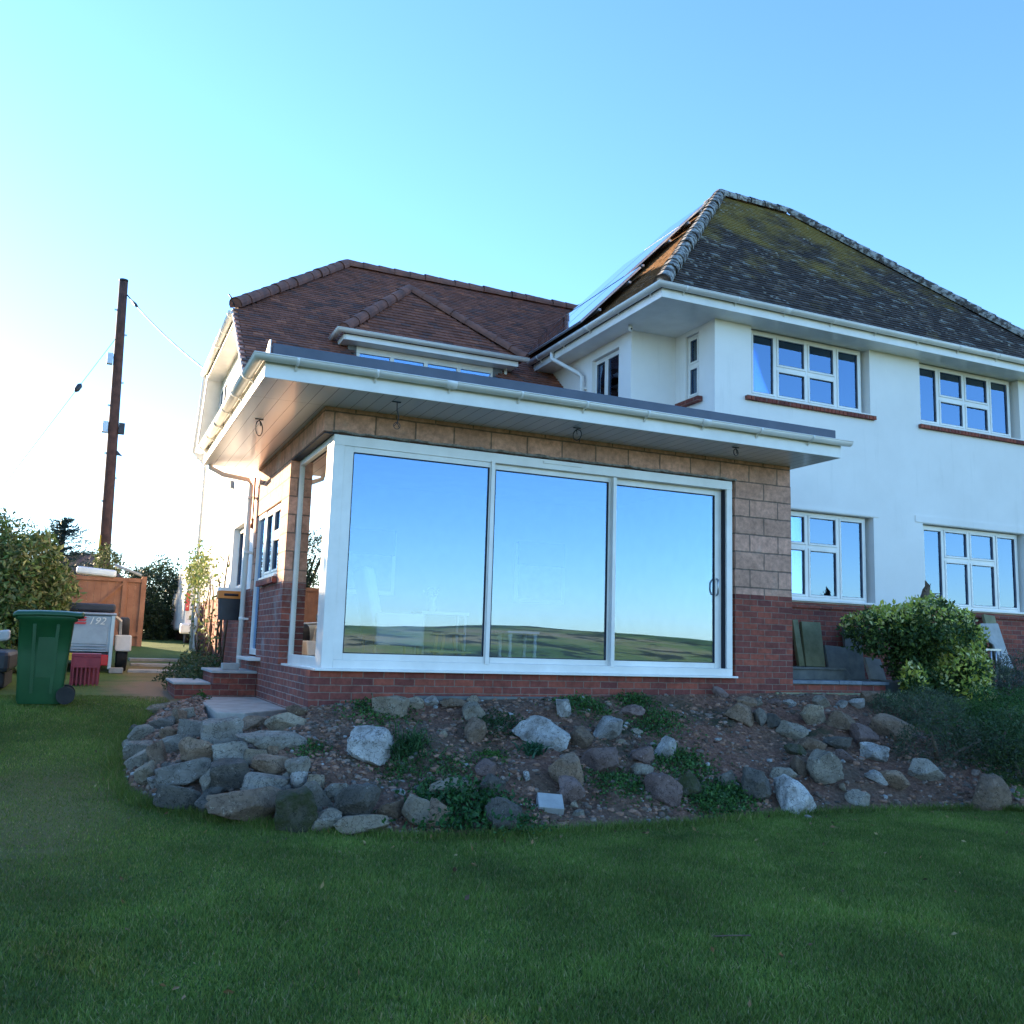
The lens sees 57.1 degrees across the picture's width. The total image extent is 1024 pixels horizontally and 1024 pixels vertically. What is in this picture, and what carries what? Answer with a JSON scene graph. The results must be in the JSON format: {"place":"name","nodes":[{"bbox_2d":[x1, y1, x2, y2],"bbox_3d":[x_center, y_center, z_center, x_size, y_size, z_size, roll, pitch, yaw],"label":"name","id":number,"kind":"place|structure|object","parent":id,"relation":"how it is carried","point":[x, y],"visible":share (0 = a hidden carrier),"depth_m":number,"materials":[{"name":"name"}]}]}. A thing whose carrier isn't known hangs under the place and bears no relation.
{"place":"outdoors","nodes":[
{"label":"outdoors","id":0,"kind":"place"},
{"bbox_2d":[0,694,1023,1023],"bbox_3d":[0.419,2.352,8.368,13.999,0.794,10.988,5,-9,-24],"label":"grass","id":1,"kind":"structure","parent":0,"point":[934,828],"depth_m":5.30,"materials":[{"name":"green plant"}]},
{"bbox_2d":[0,638,1023,1023],"bbox_3d":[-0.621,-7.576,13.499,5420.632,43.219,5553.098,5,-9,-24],"label":"ground","id":2,"kind":"structure","parent":0,"point":[126,682],"depth_m":5.87,"materials":[{"name":"green plant"}]},
{"bbox_2d":[0,630,17,687],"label":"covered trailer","id":3,"kind":"object","parent":2,"relation":"on","point":[8,660],"visible":0.97,"depth_m":12.12,"materials":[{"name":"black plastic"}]},
{"bbox_2d":[0,507,86,672],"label":"laurel bush","id":4,"kind":"object","parent":2,"relation":"on","point":[43,578],"visible":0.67,"depth_m":15.31,"materials":[{"name":"green plant"}]},
{"bbox_2d":[13,610,84,704],"bbox_3d":[-5.412,1.678,10.934,0.738,1.060,0.690,5,-9,-24],"label":"wheelie bin","id":5,"kind":"object","parent":2,"relation":"on","point":[44,640],"visible":1,"depth_m":10.69,"materials":[{"name":"green plastic"}]},
{"bbox_2d":[22,514,97,597],"bbox_3d":[-19.204,2.712,39.852,5.524,5.303,5.334,-3,-9,30],"label":"conifer tree","id":6,"kind":"object","parent":2,"relation":"on","point":[61,532],"visible":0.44,"depth_m":39.90,"materials":[{"name":"green plant"}]},
{"bbox_2d":[11,602,131,670],"bbox_3d":[-7.866,2.193,16.590,2.105,1.150,2.100,5,-9,-24],"label":"camping trailer","id":7,"kind":"object","parent":2,"relation":"on","point":[93,632],"visible":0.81,"depth_m":15.93,"materials":[{"name":"grey paint"}]},
{"bbox_2d":[69,653,101,685],"bbox_3d":[-6.037,2.223,13.312,0.380,0.440,0.344,5,-9,-24],"label":"plastic crate","id":8,"kind":"object","parent":2,"relation":"on","point":[85,669],"visible":0.98,"depth_m":13.20,"materials":[{"name":"red plastic"}]},
{"bbox_2d":[37,575,146,645],"bbox_3d":[-10.209,2.278,21.197,3.570,1.840,0.105,5,-9,-24],"label":"board fence","id":9,"kind":"object","parent":2,"relation":"on","point":[137,600],"visible":0.24,"depth_m":21.75,"materials":[{"name":"brown wood"}]},
{"bbox_2d":[91,543,122,574],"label":"ivy clump","id":10,"kind":"object","parent":2,"relation":"on","point":[112,562],"visible":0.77,"depth_m":25.91,"materials":[{"name":"green plant"}]},
{"bbox_2d":[98,278,128,595],"bbox_3d":[-11.560,-1.367,27.009,0.657,10.518,1.828,5,-9,-24],"label":"utility pole","id":11,"kind":"object","parent":2,"relation":"on","point":[113,427],"visible":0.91,"depth_m":26.89,"materials":[{"name":"brown wood"}]},
{"bbox_2d":[86,561,179,638],"bbox_3d":[-11.016,2.877,27.838,3.395,2.960,2.333,5,-9,-24],"label":"hedge bush","id":12,"kind":"object","parent":2,"relation":"on","point":[168,590],"visible":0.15,"depth_m":27.76,"materials":[{"name":"green plant"}]},
{"bbox_2d":[126,596,177,639],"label":"ivy hedge","id":13,"kind":"object","parent":2,"relation":"on","point":[163,632],"visible":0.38,"depth_m":27.05,"materials":[{"name":"green plant"}]},
{"bbox_2d":[125,554,182,638],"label":"ivy hedge","id":14,"kind":"object","parent":2,"relation":"on","point":[167,564],"visible":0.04,"depth_m":29.60,"materials":[{"name":"green plant"}]},
{"bbox_2d":[171,567,193,642],"bbox_3d":[-8.572,2.668,27.001,2.100,2.290,4.814,5,-9,-24],"label":"white van","id":15,"kind":"object","parent":2,"relation":"on","point":[180,622],"visible":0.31,"depth_m":25.77,"materials":[{"name":"paint"}]},
{"bbox_2d":[152,649,216,682],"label":"border plants","id":16,"kind":"object","parent":2,"relation":"on","point":[183,661],"visible":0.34,"depth_m":15.10,"materials":[{"name":"green plant"}]},
{"bbox_2d":[161,652,222,688],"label":"border plants","id":17,"kind":"object","parent":2,"relation":"on","point":[192,666],"visible":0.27,"depth_m":13.77,"materials":[{"name":"green plant"}]},
{"bbox_2d":[166,667,256,698],"bbox_3d":[-4.085,2.303,12.704,1.035,0.365,1.240,5,-9,-24],"label":"brick step","id":18,"kind":"object","parent":2,"relation":"on","point":[219,682],"visible":0.85,"depth_m":12.24,"materials":[{"name":"brick"}]},
{"bbox_2d":[23,750,1023,1023],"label":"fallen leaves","id":19,"kind":"object","parent":2,"relation":"on","point":[227,992],"visible":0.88,"depth_m":6.15,"materials":[{"name":"brown plant"}]},
{"bbox_2d":[189,189,1023,707],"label":"house","id":20,"kind":"structure","parent":2,"relation":"on","point":[723,439],"depth_m":14.55,"materials":[{"name":"white paint"}]},
{"bbox_2d":[181,534,229,667],"bbox_3d":[-5.798,1.695,17.672,0.542,2.695,5.940,5,-9,-24],"label":"climbing plant","id":21,"kind":"object","parent":20,"relation":"attached to","point":[198,574],"visible":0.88,"depth_m":17.85,"materials":[{"name":"green plant"}]},
{"bbox_2d":[216,587,240,619],"bbox_3d":[-4.138,1.354,13.841,0.390,0.470,0.301,5,-9,-24],"label":"parcel box","id":22,"kind":"object","parent":20,"relation":"attached to","point":[228,598],"visible":0.8,"depth_m":13.72,"materials":[{"name":"black plastic"}]},
{"bbox_2d":[236,512,273,660],"bbox_3d":[-3.282,1.078,12.568,0.400,2.400,1.890,5,-9,-24],"label":"side door","id":23,"kind":"structure","parent":20,"relation":"in","point":[262,520],"depth_m":13.25,"materials":[{"name":"white plastic"}]},
{"bbox_2d":[258,503,280,579],"bbox_3d":[-3.129,0.399,12.327,0.140,0.955,1.170,5,-9,-24],"label":"side window","id":24,"kind":"structure","parent":20,"relation":"in","point":[273,517],"depth_m":12.34,"materials":[{"name":"white plastic"}]},
{"bbox_2d":[287,431,337,667],"bbox_3d":[-2.268,0.485,10.561,0.220,2.470,1.770,5,-9,-24],"label":"corner window","id":25,"kind":"structure","parent":20,"relation":"in","point":[314,474],"depth_m":10.63,"materials":[{"name":"white plastic"}]},
{"bbox_2d":[347,527,396,595],"bbox_3d":[-2.272,0.734,14.110,1.100,0.980,0.095,5,-9,-24],"label":"inner window","id":26,"kind":"structure","parent":20,"relation":"in","point":[374,548],"depth_m":14.19,"materials":[{"name":"clear glass"}]},
{"bbox_2d":[353,566,423,653],"bbox_3d":[-1.694,1.352,12.615,0.838,1.170,0.800,5,-9,-24],"label":"armchair","id":27,"kind":"object","parent":20,"relation":"on","point":[381,628],"visible":0.91,"depth_m":12.28,"materials":[{"name":"beige fabric"}]},
{"bbox_2d":[430,632,470,654],"bbox_3d":[-0.720,1.570,10.949,0.420,0.333,0.300,5,-9,-24],"label":"wooden stool","id":28,"kind":"object","parent":20,"relation":"on","point":[442,651],"visible":0.93,"depth_m":10.88,"materials":[{"name":"brown wood"}]},
{"bbox_2d":[281,434,737,677],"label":"sliding door","id":29,"kind":"structure","parent":20,"relation":"in","point":[332,657],"depth_m":10.57,"materials":[{"name":"white plastic"}]},
{"bbox_2d":[495,631,539,657],"bbox_3d":[0.058,1.643,11.457,0.420,0.375,0.400,5,-9,-24],"label":"console table","id":30,"kind":"object","parent":20,"relation":"on","point":[523,633],"visible":0.81,"depth_m":11.38,"materials":[{"name":"white paint"}]},
{"bbox_2d":[513,541,564,603],"bbox_3d":[0.464,0.991,15.313,0.900,0.980,0.095,5,-9,-24],"label":"inner window","id":31,"kind":"structure","parent":20,"relation":"in","point":[539,568],"depth_m":15.29,"materials":[{"name":"clear glass"}]},
{"bbox_2d":[595,350,618,396],"bbox_3d":[1.589,-2.091,15.354,0.082,0.960,0.870,5,-9,-24],"label":"window","id":32,"kind":"structure","parent":20,"relation":"in","point":[607,368],"depth_m":15.36,"materials":[{"name":"white plastic"}]},
{"bbox_2d":[688,333,698,398],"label":"window","id":33,"kind":"structure","parent":20,"relation":"in","point":[693,342],"depth_m":14.54,"materials":[{"name":"white plastic"}]},
{"bbox_2d":[751,330,861,412],"bbox_3d":[4.643,-2.176,14.788,2.240,1.085,0.170,5,-9,-24],"label":"window","id":34,"kind":"structure","parent":20,"relation":"in","point":[782,367],"depth_m":14.81,"materials":[{"name":"white plastic"}]},
{"bbox_2d":[791,511,874,604],"bbox_3d":[4.559,0.684,14.343,2.300,1.375,0.240,5,-9,-24],"label":"window","id":35,"kind":"structure","parent":20,"relation":"in","point":[828,552],"depth_m":14.56,"materials":[{"name":"white plastic"}]},
{"bbox_2d":[919,364,1010,437],"bbox_3d":[7.789,-1.880,16.172,2.260,1.085,0.170,5,-9,-24],"label":"window","id":36,"kind":"structure","parent":20,"relation":"in","point":[948,398],"depth_m":16.20,"materials":[{"name":"white plastic"}]},
{"bbox_2d":[923,525,1023,614],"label":"window","id":37,"kind":"structure","parent":20,"relation":"in","point":[978,570],"depth_m":15.81,"materials":[{"name":"white plastic"}]},
{"bbox_2d":[793,666,1019,692],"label":"patio","id":38,"kind":"structure","parent":2,"relation":"on","point":[819,679],"depth_m":12.68,"materials":[{"name":"grey concrete"}]},
{"bbox_2d":[799,621,824,666],"bbox_3d":[4.442,1.956,13.912,0.360,0.660,0.050,5,-17,-24],"label":"timber plank","id":39,"kind":"object","parent":38,"relation":"on","point":[812,643],"visible":0.95,"depth_m":13.88,"materials":[{"name":"green wood"}]},
{"bbox_2d":[823,645,851,678],"bbox_3d":[4.850,2.247,14.012,0.420,0.500,0.050,10,-28,-23],"label":"stone slab","id":40,"kind":"object","parent":38,"relation":"on","point":[836,656],"depth_m":14.01,"materials":[{"name":"grey stone"}]},
{"bbox_2d":[841,627,864,678],"bbox_3d":[5.173,2.140,14.255,0.340,0.780,0.050,5,-15,-24],"label":"stone slab","id":41,"kind":"object","parent":38,"relation":"on","point":[856,661],"visible":0.54,"depth_m":14.21,"materials":[{"name":"stone"}]},
{"bbox_2d":[980,623,1012,667],"bbox_3d":[7.773,2.157,15.036,0.643,0.766,0.353,6,-9,-30],"label":"plaster sheet","id":42,"kind":"object","parent":38,"relation":"on","point":[995,639],"visible":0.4,"depth_m":15.12,"materials":[{"name":"stone"}]},
{"bbox_2d":[0,0,1023,598],"label":"sky","id":43,"kind":"structure","parent":0,"point":[195,154],"materials":[{"name":"blue"}]},
{"bbox_2d":[122,691,1023,835],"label":"stony bank","id":44,"kind":"structure","parent":0,"point":[551,783],"depth_m":9.56,"materials":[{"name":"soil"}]},
{"bbox_2d":[153,784,200,809],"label":"rock","id":45,"kind":"object","parent":44,"relation":"on","point":[172,795],"visible":0.75,"depth_m":7.56,"materials":[{"name":"stone"}]},
{"bbox_2d":[154,757,210,785],"bbox_3d":[-2.783,2.218,7.967,0.460,0.227,0.228,-4,-6,-19],"label":"rock","id":46,"kind":"object","parent":44,"relation":"on","point":[194,771],"visible":0.87,"depth_m":7.90,"materials":[{"name":"grey stone"}]},
{"bbox_2d":[178,737,213,761],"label":"rock","id":47,"kind":"object","parent":44,"relation":"on","point":[190,748],"visible":0.72,"depth_m":8.19,"materials":[{"name":"brown stone"}]},
{"bbox_2d":[200,716,243,743],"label":"rock","id":48,"kind":"object","parent":44,"relation":"on","point":[219,730],"visible":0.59,"depth_m":8.63,"materials":[{"name":"grey stone"}]},
{"bbox_2d":[210,757,249,790],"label":"rock","id":49,"kind":"object","parent":44,"relation":"on","point":[226,774],"visible":0.82,"depth_m":7.83,"materials":[{"name":"stone"}]},
{"bbox_2d":[211,741,248,760],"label":"rock","id":50,"kind":"object","parent":44,"relation":"on","point":[235,749],"visible":0.73,"depth_m":8.21,"materials":[{"name":"grey stone"}]},
{"bbox_2d":[204,786,280,820],"bbox_3d":[-2.102,2.313,7.462,0.644,0.280,0.319,7,-9,-14],"label":"rock","id":51,"kind":"object","parent":44,"relation":"on","point":[258,803],"visible":0.84,"depth_m":7.36,"materials":[{"name":"grey stone"}]},
{"bbox_2d":[203,697,287,718],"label":"concrete slab","id":52,"kind":"structure","parent":44,"relation":"on","point":[226,707],"depth_m":10.37,"materials":[{"name":"grey concrete"}]},
{"bbox_2d":[241,772,289,789],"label":"rock","id":53,"kind":"object","parent":44,"relation":"on","point":[252,780],"visible":0.69,"depth_m":7.71,"materials":[{"name":"grey stone"}]},
{"bbox_2d":[250,754,289,774],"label":"rock","id":54,"kind":"object","parent":44,"relation":"on","point":[268,763],"visible":0.91,"depth_m":7.99,"materials":[{"name":"brown stone"}]},
{"bbox_2d":[235,730,307,750],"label":"rock","id":55,"kind":"object","parent":44,"relation":"on","point":[265,739],"visible":0.85,"depth_m":8.39,"materials":[{"name":"grey stone"}]},
{"bbox_2d":[264,712,306,730],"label":"rock","id":56,"kind":"object","parent":44,"relation":"on","point":[282,721],"visible":0.77,"depth_m":9.02,"materials":[{"name":"beige stone"}]},
{"bbox_2d":[274,786,317,832],"bbox_3d":[-1.682,2.331,7.347,0.335,0.356,0.320,3,-8,-12],"label":"rock","id":57,"kind":"object","parent":44,"relation":"on","point":[296,810],"visible":0.98,"depth_m":7.22,"materials":[{"name":"stone"}]},
{"bbox_2d":[311,808,341,831],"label":"rock","id":58,"kind":"object","parent":44,"relation":"on","point":[328,817],"visible":0.73,"depth_m":7.27,"materials":[{"name":"grey stone"}]},
{"bbox_2d":[333,782,380,816],"bbox_3d":[-1.218,2.316,7.477,0.346,0.324,0.266,-2,-9,24],"label":"rock","id":59,"kind":"object","parent":44,"relation":"on","point":[357,799],"visible":0.76,"depth_m":7.39,"materials":[{"name":"stone"}]},
{"bbox_2d":[333,814,389,835],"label":"rock","id":60,"kind":"object","parent":44,"relation":"on","point":[353,824],"visible":0.95,"depth_m":7.23,"materials":[{"name":"beige stone"}]},
{"bbox_2d":[347,725,393,765],"bbox_3d":[-1.274,2.120,8.508,0.435,0.364,0.328,3,-8,-8],"label":"rock","id":61,"kind":"object","parent":44,"relation":"on","point":[369,744],"visible":0.94,"depth_m":8.39,"materials":[{"name":"white stone"}]},
{"bbox_2d":[324,693,438,730],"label":"weed clump","id":62,"kind":"object","parent":44,"relation":"on","point":[363,703],"visible":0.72,"depth_m":9.32,"materials":[{"name":"green plant"}]},
{"bbox_2d":[371,695,409,717],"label":"rock","id":63,"kind":"object","parent":44,"relation":"on","point":[393,705],"visible":0.81,"depth_m":9.36,"materials":[{"name":"beige stone"}]},
{"bbox_2d":[358,751,436,785],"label":"weed clump","id":64,"kind":"object","parent":44,"relation":"on","point":[400,769],"visible":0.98,"depth_m":8.34,"materials":[{"name":"green plant"}]},
{"bbox_2d":[401,793,429,824],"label":"rock","id":65,"kind":"object","parent":44,"relation":"on","point":[415,807],"visible":0.91,"depth_m":7.46,"materials":[{"name":"beige stone"}]},
{"bbox_2d":[385,720,455,773],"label":"grass tuft","id":66,"kind":"object","parent":44,"relation":"on","point":[414,740],"visible":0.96,"depth_m":8.59,"materials":[{"name":"green plant"}]},
{"bbox_2d":[407,742,498,784],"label":"weed clump","id":67,"kind":"object","parent":44,"relation":"on","point":[449,760],"visible":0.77,"depth_m":8.41,"materials":[{"name":"green plant"}]},
{"bbox_2d":[373,768,544,835],"bbox_3d":[-0.431,2.413,7.729,1.508,0.563,1.340,5,-9,-24],"label":"weed clump","id":68,"kind":"object","parent":44,"relation":"on","point":[458,798],"visible":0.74,"depth_m":7.66,"materials":[{"name":"green plant"}]},
{"bbox_2d":[464,717,486,742],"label":"rock","id":69,"kind":"object","parent":44,"relation":"on","point":[475,729],"visible":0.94,"depth_m":9.12,"materials":[{"name":"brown stone"}]},
{"bbox_2d":[453,707,524,752],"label":"weed clump","id":70,"kind":"object","parent":44,"relation":"on","point":[490,721],"visible":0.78,"depth_m":9.45,"materials":[{"name":"green plant"}]},
{"bbox_2d":[484,797,521,830],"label":"rock","id":71,"kind":"object","parent":44,"relation":"on","point":[498,805],"visible":0.77,"depth_m":7.61,"materials":[{"name":"stone"}]},
{"bbox_2d":[511,715,570,751],"bbox_3d":[0.284,2.192,9.275,0.588,0.336,0.302,15,-7,4],"label":"rock","id":72,"kind":"object","parent":44,"relation":"on","point":[542,729],"visible":0.87,"depth_m":9.21,"materials":[{"name":"white stone"}]},
{"bbox_2d":[536,792,563,814],"bbox_3d":[0.325,2.508,8.058,0.220,0.090,0.200,7,19,-5],"label":"paving block","id":73,"kind":"object","parent":44,"relation":"on","point":[550,803],"depth_m":8.01,"materials":[{"name":"concrete"}]},
{"bbox_2d":[548,752,583,785],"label":"rock","id":74,"kind":"object","parent":44,"relation":"on","point":[568,764],"visible":0.82,"depth_m":8.46,"materials":[{"name":"brown stone"}]},
{"bbox_2d":[558,775,585,802],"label":"rock","id":75,"kind":"object","parent":44,"relation":"on","point":[572,789],"visible":0.98,"depth_m":8.25,"materials":[{"name":"grey stone"}]},
{"bbox_2d":[535,690,624,726],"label":"weed clump","id":76,"kind":"object","parent":44,"relation":"on","point":[596,707],"visible":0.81,"depth_m":10.24,"materials":[{"name":"green plant"}]},
{"bbox_2d":[579,747,618,772],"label":"rock","id":77,"kind":"object","parent":44,"relation":"on","point":[600,759],"visible":0.85,"depth_m":8.83,"materials":[{"name":"grey stone"}]},
{"bbox_2d":[593,716,622,739],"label":"rock","id":78,"kind":"object","parent":44,"relation":"on","point":[608,727],"visible":0.97,"depth_m":9.59,"materials":[{"name":"white stone"}]},
{"bbox_2d":[579,760,663,812],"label":"weed clump","id":79,"kind":"object","parent":44,"relation":"on","point":[614,776],"visible":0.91,"depth_m":8.62,"materials":[{"name":"green plant"}]},
{"bbox_2d":[589,701,707,744],"bbox_3d":[1.540,2.291,10.225,1.114,0.426,1.237,-2,-9,27],"label":"weed clump","id":80,"kind":"object","parent":44,"relation":"on","point":[661,721],"visible":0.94,"depth_m":10.23,"materials":[{"name":"green plant"}]},
{"bbox_2d":[644,772,682,806],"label":"rock","id":81,"kind":"object","parent":44,"relation":"on","point":[665,789],"visible":0.97,"depth_m":8.54,"materials":[{"name":"grey stone"}]},
{"bbox_2d":[625,736,739,784],"bbox_3d":[1.690,2.521,9.406,1.327,0.459,0.971,5,-9,-24],"label":"weed clump","id":82,"kind":"object","parent":44,"relation":"on","point":[685,756],"visible":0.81,"depth_m":9.31,"materials":[{"name":"green plant"}]},
{"bbox_2d":[649,784,761,818],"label":"weed clump","id":83,"kind":"object","parent":44,"relation":"on","point":[712,796],"visible":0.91,"depth_m":8.61,"materials":[{"name":"green plant"}]},
{"bbox_2d":[723,702,753,726],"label":"rock","id":84,"kind":"object","parent":44,"relation":"on","point":[741,712],"visible":0.98,"depth_m":10.66,"materials":[{"name":"grey stone"}]},
{"bbox_2d":[701,769,777,812],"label":"weed clump","id":85,"kind":"object","parent":44,"relation":"on","point":[731,790],"visible":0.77,"depth_m":8.93,"materials":[{"name":"green plant"}]},
{"bbox_2d":[741,766,771,800],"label":"rock","id":86,"kind":"object","parent":44,"relation":"on","point":[755,783],"visible":0.95,"depth_m":8.96,"materials":[{"name":"stone"}]},
{"bbox_2d":[775,720,808,740],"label":"rock","id":87,"kind":"object","parent":44,"relation":"on","point":[795,731],"visible":0.94,"depth_m":10.57,"materials":[{"name":"grey stone"}]},
{"bbox_2d":[773,774,815,813],"bbox_3d":[2.701,2.723,8.989,0.438,0.377,0.339,8,-6,18],"label":"rock","id":88,"kind":"object","parent":44,"relation":"on","point":[792,793],"visible":0.88,"depth_m":8.91,"materials":[{"name":"white stone"}]},
{"bbox_2d":[799,704,826,724],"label":"rock","id":89,"kind":"object","parent":44,"relation":"on","point":[811,714],"visible":0.84,"depth_m":10.93,"materials":[{"name":"beige stone"}]},
{"bbox_2d":[806,748,843,784],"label":"rock","id":90,"kind":"object","parent":44,"relation":"on","point":[823,767],"visible":0.98,"depth_m":9.55,"materials":[{"name":"grey stone"}]},
{"bbox_2d":[848,723,879,744],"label":"rock","id":91,"kind":"object","parent":44,"relation":"on","point":[859,732],"visible":0.9,"depth_m":10.53,"materials":[{"name":"grey stone"}]},
{"bbox_2d":[859,742,889,761],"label":"rock","id":92,"kind":"object","parent":44,"relation":"on","point":[873,751],"visible":0.95,"depth_m":10.25,"materials":[{"name":"white stone"}]},
{"bbox_2d":[869,713,913,740],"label":"rock","id":93,"kind":"object","parent":44,"relation":"on","point":[884,724],"visible":0.77,"depth_m":10.88,"materials":[{"name":"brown stone"}]},
{"bbox_2d":[907,758,944,780],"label":"rock","id":94,"kind":"object","parent":44,"relation":"on","point":[921,769],"visible":0.94,"depth_m":9.90,"materials":[{"name":"grey stone"}]},
{"bbox_2d":[886,706,1016,770],"bbox_3d":[4.881,2.603,10.528,1.592,0.841,0.984,5,-9,-24],"label":"heather shrub","id":95,"kind":"object","parent":44,"relation":"on","point":[958,754],"visible":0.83,"depth_m":10.35,"materials":[{"name":"green plant"}]},
{"bbox_2d":[971,774,1011,811],"bbox_3d":[4.827,2.858,9.502,0.376,0.409,0.289,6,-9,-28],"label":"rock","id":96,"kind":"object","parent":44,"relation":"on","point":[991,790],"visible":0.91,"depth_m":9.40,"materials":[{"name":"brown stone"}]},
{"bbox_2d":[886,687,1023,798],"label":"grass slope","id":97,"kind":"structure","parent":0,"point":[1018,789],"depth_m":11.65,"materials":[{"name":"green plant"}]},
{"bbox_2d":[835,590,998,700],"bbox_3d":[5.648,1.969,13.203,2.374,1.802,1.373,3,-8,-9],"label":"variegated bush","id":98,"kind":"object","parent":97,"relation":"on","point":[921,645],"visible":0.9,"depth_m":12.91,"materials":[{"name":"green plant"}]},
{"bbox_2d":[868,683,975,729],"bbox_3d":[5.128,2.456,11.657,1.554,0.686,1.031,5,-9,-24],"label":"lavender bush","id":99,"kind":"object","parent":97,"relation":"on","point":[922,702],"visible":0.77,"depth_m":11.55,"materials":[{"name":"green plant"}]},
{"bbox_2d":[944,702,1023,765],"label":"heather shrub","id":100,"kind":"object","parent":97,"relation":"on","point":[997,723],"visible":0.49,"depth_m":10.68,"materials":[{"name":"green plant"}]},
{"bbox_2d":[961,683,1023,733],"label":"bush","id":101,"kind":"object","parent":97,"relation":"on","point":[1000,704],"visible":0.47,"depth_m":11.71,"materials":[{"name":"green plant"}]},
{"bbox_2d":[982,735,1023,784],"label":"heather shrub","id":102,"kind":"object","parent":97,"relation":"on","point":[1016,768],"visible":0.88,"depth_m":9.99,"materials":[{"name":"green plant"}]},
{"bbox_2d":[982,646,1023,700],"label":"lavender bush","id":103,"kind":"object","parent":97,"relation":"on","point":[1013,681],"visible":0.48,"depth_m":13.26,"materials":[{"name":"green plant"}]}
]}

